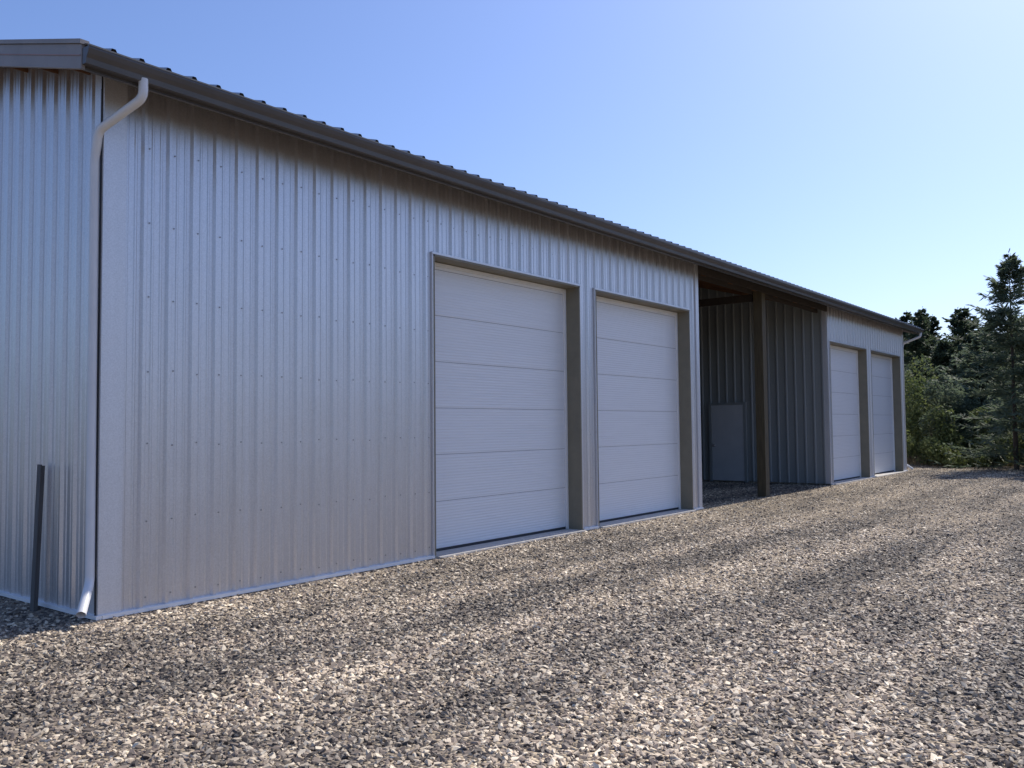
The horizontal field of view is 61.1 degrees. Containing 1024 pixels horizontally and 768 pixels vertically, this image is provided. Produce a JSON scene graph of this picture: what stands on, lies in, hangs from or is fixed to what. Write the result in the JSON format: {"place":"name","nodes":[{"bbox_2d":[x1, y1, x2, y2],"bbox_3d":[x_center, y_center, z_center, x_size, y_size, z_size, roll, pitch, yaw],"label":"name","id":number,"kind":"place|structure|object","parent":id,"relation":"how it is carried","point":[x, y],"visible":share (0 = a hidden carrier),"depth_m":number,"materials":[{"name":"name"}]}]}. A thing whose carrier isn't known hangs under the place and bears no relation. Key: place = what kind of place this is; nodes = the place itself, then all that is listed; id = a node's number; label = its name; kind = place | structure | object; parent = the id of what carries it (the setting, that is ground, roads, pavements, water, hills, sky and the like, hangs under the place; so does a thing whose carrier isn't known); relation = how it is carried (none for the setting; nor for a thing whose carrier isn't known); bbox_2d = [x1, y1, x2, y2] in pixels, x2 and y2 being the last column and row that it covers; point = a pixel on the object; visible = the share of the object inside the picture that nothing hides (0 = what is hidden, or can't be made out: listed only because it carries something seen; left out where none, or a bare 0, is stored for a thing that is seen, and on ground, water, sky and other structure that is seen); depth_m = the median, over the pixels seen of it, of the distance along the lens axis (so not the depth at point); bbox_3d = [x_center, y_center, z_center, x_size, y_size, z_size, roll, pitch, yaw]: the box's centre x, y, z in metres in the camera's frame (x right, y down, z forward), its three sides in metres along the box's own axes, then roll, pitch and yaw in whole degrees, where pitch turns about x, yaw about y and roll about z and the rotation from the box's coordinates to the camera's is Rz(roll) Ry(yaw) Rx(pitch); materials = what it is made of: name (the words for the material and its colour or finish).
{"place":"outdoors","nodes":[
{"label":"outdoors","id":0,"kind":"place"},
{"bbox_2d":[0,463,1023,767],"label":"gravel yard","id":1,"kind":"structure","parent":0,"point":[874,623],"depth_m":5.75,"materials":[{"name":"grey gravel"}]},
{"bbox_2d":[30,464,44,611],"bbox_3d":[-4.001,1.340,7.305,0.116,1.320,0.058,-3,-4,38],"label":"metal stake","id":2,"kind":"object","parent":1,"relation":"on","point":[37,538],"visible":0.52,"depth_m":7.29,"materials":[{"name":"black metal"}]},
{"bbox_2d":[0,470,907,620],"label":"base trim","id":3,"kind":"structure","parent":1,"relation":"on","point":[129,611],"depth_m":7.78,"materials":[{"name":"white metal"}]},
{"bbox_2d":[0,67,95,611],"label":"gable siding","id":4,"kind":"object","parent":3,"relation":"on","point":[47,124],"visible":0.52,"depth_m":7.65,"materials":[{"name":"grey metal"}]},
{"bbox_2d":[121,85,431,610],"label":"wall","id":5,"kind":"structure","parent":3,"relation":"on","point":[183,408],"depth_m":8.25,"materials":[{"name":"grey metal"}]},
{"bbox_2d":[88,75,906,615],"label":"corner trim","id":6,"kind":"structure","parent":3,"relation":"on","point":[112,345],"depth_m":7.09,"materials":[{"name":"grey metal"}]},
{"bbox_2d":[94,77,102,615],"bbox_3d":[-3.339,-0.337,7.000,0.023,4.368,0.009,-3,-4,38],"label":"corner seam","id":7,"kind":"object","parent":6,"relation":"attached to","point":[99,278],"visible":0.86,"depth_m":6.99,"materials":[{"name":"grey metal"}]},
{"bbox_2d":[76,77,147,617],"bbox_3d":[-3.183,-0.309,6.775,0.608,4.204,0.282,-2,-3,25],"label":"downspout","id":8,"kind":"object","parent":6,"relation":"attached to","point":[121,113],"visible":1,"depth_m":6.94,"materials":[{"name":"paint"}]},
{"bbox_2d":[62,143,612,597],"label":"siding screws","id":9,"kind":"object","parent":6,"relation":"attached to","point":[300,377],"visible":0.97,"depth_m":8.39,"materials":[{"name":"metal"}]},
{"bbox_2d":[432,181,576,282],"bbox_3d":[0.006,-1.954,11.368,0.027,0.978,3.050,-3,-4,38],"label":"front siding header","id":10,"kind":"object","parent":6,"relation":"attached to","point":[541,239],"visible":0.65,"depth_m":11.15},
{"bbox_2d":[433,254,582,555],"bbox_3d":[-0.062,0.286,11.329,0.280,3.500,3.090,-3,-4,38],"label":"door jamb","id":11,"kind":"object","parent":6,"relation":"attached to","point":[575,493],"depth_m":12.47,"materials":[{"name":"grey metal"}]},
{"bbox_2d":[435,269,565,548],"bbox_3d":[-0.169,0.286,11.412,0.035,3.490,3.030,-3,-4,38],"label":"door backing","id":12,"kind":"object","parent":11,"relation":"attached to","point":[483,408],"depth_m":11.35,"materials":[{"name":"grey metal"}]},
{"bbox_2d":[435,266,565,548],"bbox_3d":[-0.170,0.249,11.415,0.048,3.515,3.030,-3,-4,38],"label":"overhead door","id":13,"kind":"structure","parent":11,"relation":"attached to","point":[500,421],"depth_m":11.34,"materials":[{"name":"paint"}]},
{"bbox_2d":[436,527,565,551],"bbox_3d":[-0.152,2.022,11.328,0.050,0.030,3.030,-3,-4,38],"label":"door bottom seal","id":14,"kind":"object","parent":13,"relation":"attached to","point":[491,540],"depth_m":11.24,"materials":[{"name":"black rubber"}]},
{"bbox_2d":[435,262,568,528],"bbox_3d":[-0.139,0.305,11.388,0.025,3.470,3.038,-3,-4,38],"label":"door stop","id":15,"kind":"object","parent":11,"relation":"attached to","point":[565,355],"depth_m":12.51,"materials":[{"name":"grey metal"}]},
{"bbox_2d":[576,227,595,527],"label":"front siding pier","id":16,"kind":"structure","parent":6,"relation":"attached to","point":[585,255],"depth_m":12.69,"materials":[{"name":"grey metal"}]},
{"bbox_2d":[594,232,686,307],"bbox_3d":[2.161,-1.840,14.136,0.027,0.978,3.050,-3,-4,38],"label":"front siding header","id":17,"kind":"object","parent":6,"relation":"attached to","point":[640,272],"visible":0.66,"depth_m":14.00},
{"bbox_2d":[595,290,692,526],"bbox_3d":[2.093,0.400,14.097,0.280,3.500,3.090,-3,-4,38],"label":"door jamb","id":18,"kind":"object","parent":6,"relation":"attached to","point":[685,411],"depth_m":15.25,"materials":[{"name":"grey metal"}]},
{"bbox_2d":[596,299,678,519],"bbox_3d":[1.985,0.363,14.183,0.048,3.515,3.030,-3,-4,38],"label":"overhead door","id":19,"kind":"structure","parent":18,"relation":"attached to","point":[627,420],"depth_m":14.20,"materials":[{"name":"paint"}]},
{"bbox_2d":[596,301,677,520],"bbox_3d":[1.987,0.400,14.180,0.035,3.490,3.030,-3,-4,38],"label":"door backing","id":20,"kind":"object","parent":19,"relation":"attached to","point":[650,411],"depth_m":14.28,"materials":[{"name":"grey metal"}]},
{"bbox_2d":[600,507,678,522],"bbox_3d":[2.003,2.136,14.096,0.050,0.030,3.030,-3,-4,38],"label":"door bottom seal","id":21,"kind":"object","parent":19,"relation":"attached to","point":[607,520],"depth_m":14.12,"materials":[{"name":"black rubber"}]},
{"bbox_2d":[596,296,680,508],"bbox_3d":[2.016,0.419,14.156,0.025,3.470,3.038,-3,-4,38],"label":"door stop","id":22,"kind":"object","parent":18,"relation":"attached to","point":[677,374],"depth_m":15.29,"materials":[{"name":"grey metal"}]},
{"bbox_2d":[686,261,698,507],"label":"front siding pier","id":23,"kind":"structure","parent":6,"relation":"attached to","point":[690,287],"depth_m":15.41,"materials":[{"name":"grey metal"}]},
{"bbox_2d":[698,287,825,483],"bbox_3d":[2.995,-0.416,24.891,11.850,6.139,0.032,-3,-4,38],"label":"bay side siding","id":24,"kind":"object","parent":6,"relation":"attached to","point":[796,424],"visible":0.14,"depth_m":22.00,"materials":[{"name":"grey metal"}]},
{"bbox_2d":[708,402,747,481],"bbox_3d":[5.653,1.519,22.690,1.040,2.070,0.057,-3,-4,38],"label":"man door frame","id":25,"kind":"object","parent":24,"relation":"attached to","point":[744,404],"visible":1,"depth_m":22.48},
{"bbox_2d":[711,405,744,480],"bbox_3d":[5.656,1.539,22.692,0.880,1.970,0.045,-3,-4,38],"label":"man door","id":26,"kind":"structure","parent":25,"relation":"in","point":[728,442],"depth_m":22.67,"materials":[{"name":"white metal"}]},
{"bbox_2d":[828,306,865,347],"bbox_3d":[8.738,-1.493,22.582,0.027,0.978,3.050,-3,-4,38],"label":"front siding header","id":27,"kind":"object","parent":6,"relation":"attached to","point":[846,327],"visible":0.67,"depth_m":22.49},
{"bbox_2d":[830,341,869,478],"bbox_3d":[8.670,0.748,22.543,0.280,3.500,3.090,-3,-4,38],"label":"door jamb","id":28,"kind":"object","parent":6,"relation":"attached to","point":[863,411],"depth_m":23.71,"materials":[{"name":"grey metal"}]},
{"bbox_2d":[830,347,859,479],"bbox_3d":[8.562,0.710,22.628,0.048,3.515,3.030,-3,-4,38],"label":"overhead door","id":29,"kind":"structure","parent":28,"relation":"attached to","point":[843,385],"depth_m":22.86,"materials":[{"name":"paint"}]},
{"bbox_2d":[831,348,858,479],"bbox_3d":[8.564,0.748,22.625,0.035,3.490,3.030,-3,-4,38],"label":"door backing","id":30,"kind":"object","parent":29,"relation":"attached to","point":[847,414],"depth_m":23.12,"materials":[{"name":"white metal"}]},
{"bbox_2d":[834,476,859,481],"bbox_3d":[8.580,2.483,22.541,0.050,0.030,3.030,-3,-4,38],"label":"door bottom seal","id":31,"kind":"object","parent":29,"relation":"attached to","point":[846,478],"depth_m":22.76,"materials":[{"name":"black rubber"}]},
{"bbox_2d":[830,345,860,476],"bbox_3d":[8.593,0.766,22.602,0.025,3.470,3.038,-3,-4,38],"label":"door stop","id":32,"kind":"object","parent":28,"relation":"attached to","point":[856,351],"depth_m":23.75,"materials":[{"name":"grey metal"}]},
{"bbox_2d":[865,318,873,476],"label":"front siding pier","id":33,"kind":"structure","parent":6,"relation":"attached to","point":[867,331],"depth_m":23.94,"materials":[{"name":"grey metal"}]},
{"bbox_2d":[870,320,898,354],"bbox_3d":[10.894,-1.379,25.350,0.027,0.978,3.050,-3,-4,38],"label":"front siding header","id":34,"kind":"object","parent":6,"relation":"attached to","point":[883,337],"visible":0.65,"depth_m":25.31},
{"bbox_2d":[871,350,902,474],"bbox_3d":[10.825,0.861,25.311,0.280,3.500,3.090,-3,-4,38],"label":"door jamb","id":35,"kind":"object","parent":6,"relation":"attached to","point":[897,407],"depth_m":26.48,"materials":[{"name":"metal"}]},
{"bbox_2d":[871,355,893,472],"bbox_3d":[10.718,0.824,25.396,0.048,3.515,3.030,-3,-4,38],"label":"overhead door","id":36,"kind":"structure","parent":35,"relation":"attached to","point":[882,419],"depth_m":25.68,"materials":[{"name":"paint"}]},
{"bbox_2d":[871,354,894,470],"bbox_3d":[10.749,0.880,25.370,0.025,3.470,3.038,-3,-4,38],"label":"door stop","id":37,"kind":"object","parent":35,"relation":"attached to","point":[892,403],"depth_m":26.51,"materials":[{"name":"metal"}]},
{"bbox_2d":[898,328,905,469],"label":"front siding pier","id":38,"kind":"structure","parent":6,"relation":"attached to","point":[901,366],"depth_m":26.68,"materials":[{"name":"grey metal"}]},
{"bbox_2d":[903,332,921,469],"bbox_3d":[12.416,0.540,26.871,0.628,4.246,0.163,-2,-3,23],"label":"downspout","id":39,"kind":"object","parent":6,"relation":"attached to","point":[905,342],"visible":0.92,"depth_m":26.84,"materials":[{"name":"white plastic"}]},
{"bbox_2d":[599,509,695,528],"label":"concrete sill","id":40,"kind":"structure","parent":1,"relation":"on","point":[613,523],"depth_m":13.90,"materials":[{"name":"grey concrete"}]},
{"bbox_2d":[753,291,769,496],"bbox_3d":[5.210,0.147,18.116,0.190,4.476,0.200,-3,-4,38],"label":"bay post","id":41,"kind":"object","parent":1,"relation":"on","point":[761,402],"visible":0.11,"depth_m":18.04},
{"bbox_2d":[698,265,826,312],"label":"bay beams","id":42,"kind":"structure","parent":41,"relation":"on","point":[724,280],"depth_m":18.41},
{"bbox_2d":[0,0,1023,338],"label":"sky","id":43,"kind":"structure","parent":0,"point":[867,154],"materials":[{"name":"blue"}]},
{"bbox_2d":[907,454,1023,466],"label":"dry grass","id":44,"kind":"structure","parent":0,"point":[909,461],"depth_m":30.49,"materials":[{"name":"plant"}]},
{"label":"ground","id":45,"kind":"structure","parent":0,"visible":0},
{"bbox_2d":[435,529,585,558],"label":"concrete sill","id":46,"kind":"structure","parent":45,"relation":"on","point":[489,545],"depth_m":11.00,"materials":[{"name":"grey concrete"}]},
{"bbox_2d":[702,480,809,483],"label":"floor slab","id":47,"kind":"structure","parent":45,"relation":"on","point":[756,481],"depth_m":22.38,"materials":[{"name":"concrete"}]},
{"bbox_2d":[810,477,871,484],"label":"concrete sill","id":48,"kind":"structure","parent":45,"relation":"on","point":[849,480],"depth_m":22.31,"materials":[{"name":"grey concrete"}]},
{"bbox_2d":[875,471,904,476],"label":"concrete sill","id":49,"kind":"structure","parent":45,"relation":"on","point":[887,473],"depth_m":25.28,"materials":[{"name":"grey concrete"}]},
{"bbox_2d":[904,360,945,454],"bbox_3d":[18.102,1.175,37.795,4.458,4.665,4.780,1,-3,-29],"label":"shrub","id":50,"kind":"object","parent":45,"relation":"on","point":[932,372],"visible":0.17,"depth_m":37.71,"materials":[{"name":"green plant"}]},
{"bbox_2d":[904,354,946,462],"bbox_3d":[15.215,0.996,32.802,2.302,4.234,3.833,-3,-4,38],"label":"shrub","id":51,"kind":"object","parent":45,"relation":"on","point":[914,395],"visible":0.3,"depth_m":31.93,"materials":[{"name":"green plant"}]},
{"bbox_2d":[921,340,961,388],"bbox_3d":[19.843,0.783,39.067,5.570,5.679,5.035,-2,-3,23],"label":"spruce tree","id":52,"kind":"object","parent":45,"relation":"on","point":[941,351],"visible":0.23,"depth_m":39.23,"materials":[{"name":"green plant"}]},
{"bbox_2d":[905,403,989,465],"bbox_3d":[14.845,1.822,30.263,3.276,2.345,3.486,-3,-4,38],"label":"shrub","id":53,"kind":"object","parent":45,"relation":"on","point":[931,448],"visible":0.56,"depth_m":29.86,"materials":[{"name":"green plant"}]},
{"bbox_2d":[908,351,996,459],"bbox_3d":[17.942,1.041,34.357,4.714,4.931,5.443,-3,-4,38],"label":"spruce tree","id":54,"kind":"object","parent":45,"relation":"on","point":[947,371],"visible":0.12,"depth_m":34.53,"materials":[{"name":"green plant"}]},
{"bbox_2d":[895,306,1023,418],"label":"distant treeline","id":55,"kind":"object","parent":45,"relation":"on","point":[959,335],"visible":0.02,"depth_m":57.80,"materials":[{"name":"green plant"}]},
{"bbox_2d":[915,428,1004,467],"bbox_3d":[15.479,2.235,29.614,2.649,1.446,2.812,-1,-3,4],"label":"shrub","id":56,"kind":"object","parent":45,"relation":"on","point":[954,459],"visible":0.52,"depth_m":29.28,"materials":[{"name":"green plant"}]},
{"bbox_2d":[917,378,1003,463],"bbox_3d":[15.980,1.424,31.311,3.175,3.220,2.480,-1,-3,2],"label":"shrub","id":57,"kind":"object","parent":45,"relation":"on","point":[935,396],"visible":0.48,"depth_m":30.71,"materials":[{"name":"green plant"}]},
{"bbox_2d":[917,331,1023,463],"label":"spruce tree","id":58,"kind":"object","parent":45,"relation":"on","point":[961,364],"visible":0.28,"depth_m":32.23,"materials":[{"name":"green plant"}]},
{"bbox_2d":[928,248,1023,469],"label":"spruce tree","id":59,"kind":"object","parent":45,"relation":"on","point":[1008,270],"visible":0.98,"depth_m":27.36,"materials":[{"name":"green plant"}]},
{"bbox_2d":[955,393,1012,463],"bbox_3d":[16.980,1.502,30.537,3.521,2.971,3.187,0,-3,-13],"label":"shrub","id":60,"kind":"object","parent":45,"relation":"on","point":[971,407],"visible":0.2,"depth_m":30.37,"materials":[{"name":"green plant"}]},
{"bbox_2d":[986,380,1023,470],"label":"spruce tree","id":61,"kind":"object","parent":45,"relation":"on","point":[1016,429],"visible":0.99,"depth_m":25.78,"materials":[{"name":"green plant"}]},
{"bbox_2d":[992,407,1023,465],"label":"shrub","id":62,"kind":"object","parent":45,"relation":"on","point":[1021,441],"visible":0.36,"depth_m":28.29,"materials":[{"name":"green plant"}]},
{"bbox_2d":[997,420,1022,439],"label":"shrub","id":63,"kind":"object","parent":45,"relation":"on","point":[1010,431],"visible":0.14,"depth_m":28.68,"materials":[{"name":"green plant"}]},
{"bbox_3d":[-2.908,-2.692,22.760,6.525,1.859,25.970,-3,-4,38],"label":"roof back","id":64,"kind":"object","parent":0,"visible":0},
{"bbox_2d":[85,43,919,327],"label":"roof front","id":65,"kind":"structure","parent":64,"relation":"attached to","point":[195,78],"depth_m":10.30,"materials":[{"name":"metal"}]},
{"bbox_2d":[0,44,914,333],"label":"rake fascia","id":66,"kind":"structure","parent":65,"relation":"attached to","point":[58,62],"depth_m":6.92,"materials":[{"name":"grey metal"}]},
{"bbox_2d":[0,54,80,55],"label":"rake stripe","id":67,"kind":"object","parent":66,"relation":"attached to","point":[42,54],"visible":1,"depth_m":6.90,"materials":[{"name":"grey metal"}]},
{"bbox_2d":[0,38,88,45],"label":"rake trim","id":68,"kind":"structure","parent":66,"relation":"attached to","point":[48,41],"depth_m":6.86,"materials":[{"name":"grey metal"}]},
{"bbox_2d":[82,45,923,333],"bbox_3d":[4.785,-2.043,16.743,0.118,0.125,25.998,-3,-4,38],"label":"gutter","id":69,"kind":"object","parent":65,"relation":"attached to","point":[104,61],"visible":1,"depth_m":8.89,"materials":[{"name":"paint"}]},
{"bbox_2d":[88,43,923,329],"bbox_3d":[4.825,-2.109,16.714,0.023,0.012,25.994,-3,-4,38],"label":"gutter lip","id":70,"kind":"object","parent":69,"relation":"attached to","point":[421,157],"visible":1,"depth_m":8.86,"materials":[{"name":"black metal"}]},
{"bbox_3d":[2.185,-2.913,18.804,6.421,1.810,25.910,-3,-4,38],"label":"roof decking","id":71,"kind":"object","parent":65,"relation":"attached to","visible":0},
{"bbox_2d":[9,67,814,308],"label":"roof purlins","id":72,"kind":"object","parent":71,"relation":"attached to","point":[705,285],"visible":0.05,"depth_m":20.07,"materials":[{"name":"brown wood"}]},
{"bbox_2d":[81,67,918,334],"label":"eave fascia","id":73,"kind":"structure","parent":71,"relation":"attached to","point":[134,84],"depth_m":9.08,"materials":[{"name":"paint"}]}
]}

